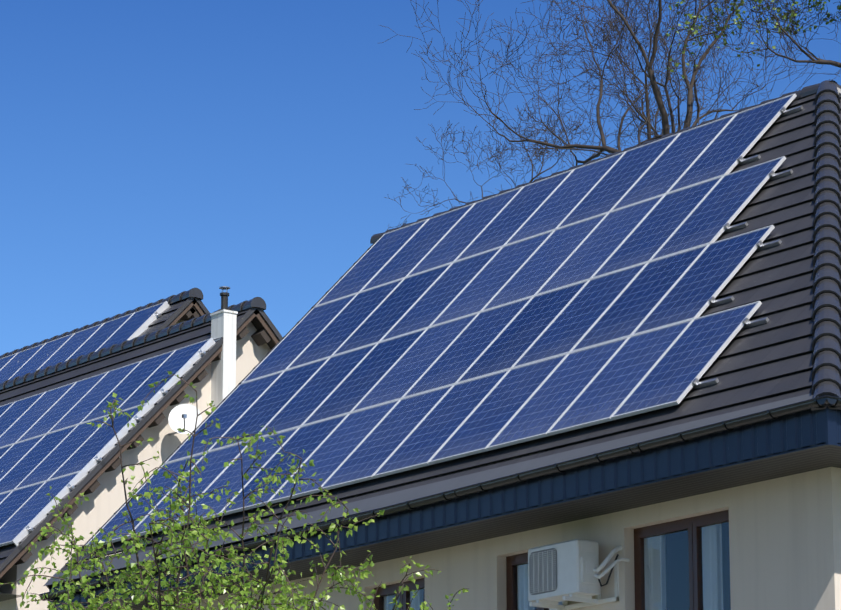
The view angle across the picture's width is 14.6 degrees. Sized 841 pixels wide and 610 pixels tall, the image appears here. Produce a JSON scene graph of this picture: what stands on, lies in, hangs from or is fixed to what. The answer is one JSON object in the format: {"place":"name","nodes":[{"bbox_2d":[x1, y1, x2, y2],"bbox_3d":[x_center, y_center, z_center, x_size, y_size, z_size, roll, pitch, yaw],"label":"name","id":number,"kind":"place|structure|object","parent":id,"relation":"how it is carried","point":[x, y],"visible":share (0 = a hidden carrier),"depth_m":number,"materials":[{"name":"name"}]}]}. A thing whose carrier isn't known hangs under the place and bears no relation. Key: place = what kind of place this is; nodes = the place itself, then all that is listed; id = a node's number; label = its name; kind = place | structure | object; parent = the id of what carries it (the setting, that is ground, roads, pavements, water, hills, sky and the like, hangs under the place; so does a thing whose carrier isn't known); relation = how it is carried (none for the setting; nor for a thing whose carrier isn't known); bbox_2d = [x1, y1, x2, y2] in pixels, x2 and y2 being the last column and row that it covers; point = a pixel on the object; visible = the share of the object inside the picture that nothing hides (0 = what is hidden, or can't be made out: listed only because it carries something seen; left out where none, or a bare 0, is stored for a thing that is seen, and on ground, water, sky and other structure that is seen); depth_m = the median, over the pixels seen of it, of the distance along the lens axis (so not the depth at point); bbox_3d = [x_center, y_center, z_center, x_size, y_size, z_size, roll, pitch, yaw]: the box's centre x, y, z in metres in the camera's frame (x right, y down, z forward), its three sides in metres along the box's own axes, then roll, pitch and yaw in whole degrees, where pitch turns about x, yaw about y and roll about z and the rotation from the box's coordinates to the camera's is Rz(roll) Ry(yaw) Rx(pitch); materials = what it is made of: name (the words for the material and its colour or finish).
{"place":"outdoors","nodes":[
{"label":"outdoors","id":0,"kind":"place"},
{"bbox_2d":[139,297,209,336],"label":"house roof tiles","id":1,"kind":"object","parent":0,"point":[169,315],"visible":0.04,"depth_m":56.68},
{"bbox_2d":[0,301,169,401],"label":"solar panels","id":2,"kind":"object","parent":1,"relation":"on","point":[91,339],"visible":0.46,"depth_m":58.59,"materials":[{"name":"blue glass"}]},
{"bbox_2d":[0,288,202,358],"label":"roof ridge tiles","id":3,"kind":"object","parent":1,"relation":"on","point":[195,292],"visible":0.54,"depth_m":58.39,"materials":[{"name":"black tile"}]},
{"bbox_2d":[162,298,204,327],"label":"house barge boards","id":4,"kind":"object","parent":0,"point":[192,310],"visible":0.08,"depth_m":56.77,"materials":[{"name":"brown wood"}]},
{"bbox_2d":[0,0,840,355],"label":"sky","id":5,"kind":"structure","parent":0,"point":[151,151],"materials":[{"name":"blue"}]},
{"bbox_2d":[137,451,840,609],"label":"house walls","id":6,"kind":"structure","parent":0,"point":[785,542],"depth_m":32.62,"materials":[{"name":"beige paint"}]},
{"bbox_2d":[46,93,840,589],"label":"roof tiles","id":7,"kind":"object","parent":6,"relation":"on","point":[766,363],"visible":0.15,"depth_m":34.27,"materials":[{"name":"black tile"}]},
{"bbox_2d":[86,94,802,548],"bbox_3d":[1.095,-0.020,38.532,4.674,4.805,11.565,10,-17,-36],"label":"roof solar array","id":8,"kind":"object","parent":7,"relation":"on","point":[578,298],"visible":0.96,"depth_m":38.36,"materials":[{"name":"blue glass"}]},
{"bbox_2d":[370,80,840,410],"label":"roof ridge tiles","id":9,"kind":"object","parent":7,"relation":"on","point":[826,362],"visible":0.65,"depth_m":34.10,"materials":[{"name":"black tile"}]},
{"bbox_2d":[73,442,840,609],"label":"roof soffit","id":10,"kind":"structure","parent":6,"relation":"on","point":[822,457],"depth_m":33.79,"materials":[{"name":"black wood"}]},
{"bbox_2d":[49,406,840,609],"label":"roof fascia","id":11,"kind":"structure","parent":10,"relation":"on","point":[795,431],"depth_m":32.96,"materials":[{"name":"metal"}]},
{"bbox_2d":[39,393,840,600],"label":"roof gutter","id":12,"kind":"object","parent":11,"relation":"attached to","point":[711,429],"visible":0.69,"depth_m":33.15,"materials":[{"name":"metal"}]},
{"bbox_2d":[374,510,728,609],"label":"house window frames","id":13,"kind":"structure","parent":6,"relation":"in","point":[693,525],"depth_m":33.53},
{"bbox_2d":[381,521,728,609],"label":"window glass","id":14,"kind":"object","parent":13,"relation":"in","point":[647,571],"visible":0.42,"depth_m":33.20,"materials":[{"name":"clear glass"}]},
{"bbox_2d":[423,522,730,609],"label":"dark house room","id":15,"kind":"object","parent":6,"relation":"attached to","point":[671,570],"depth_m":33.98,"materials":[{"name":"black"}]},
{"bbox_2d":[528,539,629,609],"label":"air conditioner unit","id":16,"kind":"object","parent":6,"relation":"attached to","point":[564,572],"visible":1,"depth_m":33.71,"materials":[{"name":"white plastic"}]},
{"bbox_2d":[384,524,722,609],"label":"house curtains","id":17,"kind":"object","parent":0,"point":[656,547],"depth_m":33.42,"materials":[{"name":"white fabric"}]},
{"label":"ground","id":18,"kind":"structure","parent":0,"visible":0},
{"bbox_2d":[0,321,270,609],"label":"neighbour house walls","id":19,"kind":"structure","parent":18,"relation":"on","point":[101,507],"depth_m":50.43,"materials":[{"name":"beige paint"}]},
{"bbox_2d":[0,593,24,601],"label":"house roof gutter","id":20,"kind":"object","parent":19,"relation":"attached to","point":[3,596],"depth_m":48.89,"materials":[{"name":"metal"}]},
{"bbox_2d":[0,307,282,571],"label":"roof","id":21,"kind":"structure","parent":19,"relation":"on","point":[160,345],"depth_m":53.44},
{"bbox_2d":[0,338,214,546],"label":"roof solar array","id":22,"kind":"object","parent":21,"relation":"on","point":[56,442],"depth_m":52.06,"materials":[{"name":"blue glass"}]},
{"bbox_2d":[0,297,265,389],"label":"roof ridge tiles","id":23,"kind":"object","parent":21,"relation":"on","point":[241,306],"depth_m":55.14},
{"bbox_2d":[0,309,278,577],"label":"roof barge boards","id":24,"kind":"object","parent":21,"relation":"attached to","point":[263,334],"depth_m":50.84,"materials":[{"name":"brown wood"}]},
{"bbox_2d":[168,404,201,435],"bbox_3d":[-3.726,1.788,50.987,0.436,0.524,0.702,10,-17,-36],"label":"satellite dish","id":25,"kind":"object","parent":19,"relation":"attached to","point":[182,416],"depth_m":50.92,"materials":[{"name":"white metal"}]},
{"bbox_2d":[210,286,237,411],"bbox_3d":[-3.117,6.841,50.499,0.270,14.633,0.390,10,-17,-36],"label":"chimney","id":26,"kind":"object","parent":19,"relation":"attached to","point":[223,369],"depth_m":51.83,"materials":[{"name":"white paint"}]},
{"bbox_2d":[0,371,468,609],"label":"birch tree","id":27,"kind":"object","parent":18,"relation":"on","point":[169,603],"visible":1,"depth_m":15.54,"materials":[{"name":"green plant"}]},
{"bbox_2d":[384,79,596,229],"bbox_3d":[1.417,6.102,59.500,2.890,20.851,4.251,10,-17,-36],"label":"tree","id":28,"kind":"object","parent":18,"relation":"on","point":[537,151],"visible":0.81,"depth_m":61.49,"materials":[{"name":"brown plant"}]},
{"bbox_2d":[380,0,838,198],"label":"tree","id":29,"kind":"object","parent":18,"relation":"on","point":[650,75],"visible":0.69,"depth_m":53.10,"materials":[{"name":"brown plant"}]},
{"bbox_2d":[493,0,840,153],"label":"tree","id":30,"kind":"object","parent":18,"relation":"on","point":[637,108],"visible":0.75,"depth_m":57.33,"materials":[{"name":"brown plant"}]},
{"bbox_2d":[661,0,840,78],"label":"tree","id":31,"kind":"object","parent":18,"relation":"on","point":[779,27],"visible":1,"depth_m":50.14,"materials":[{"name":"green plant"}]}
]}

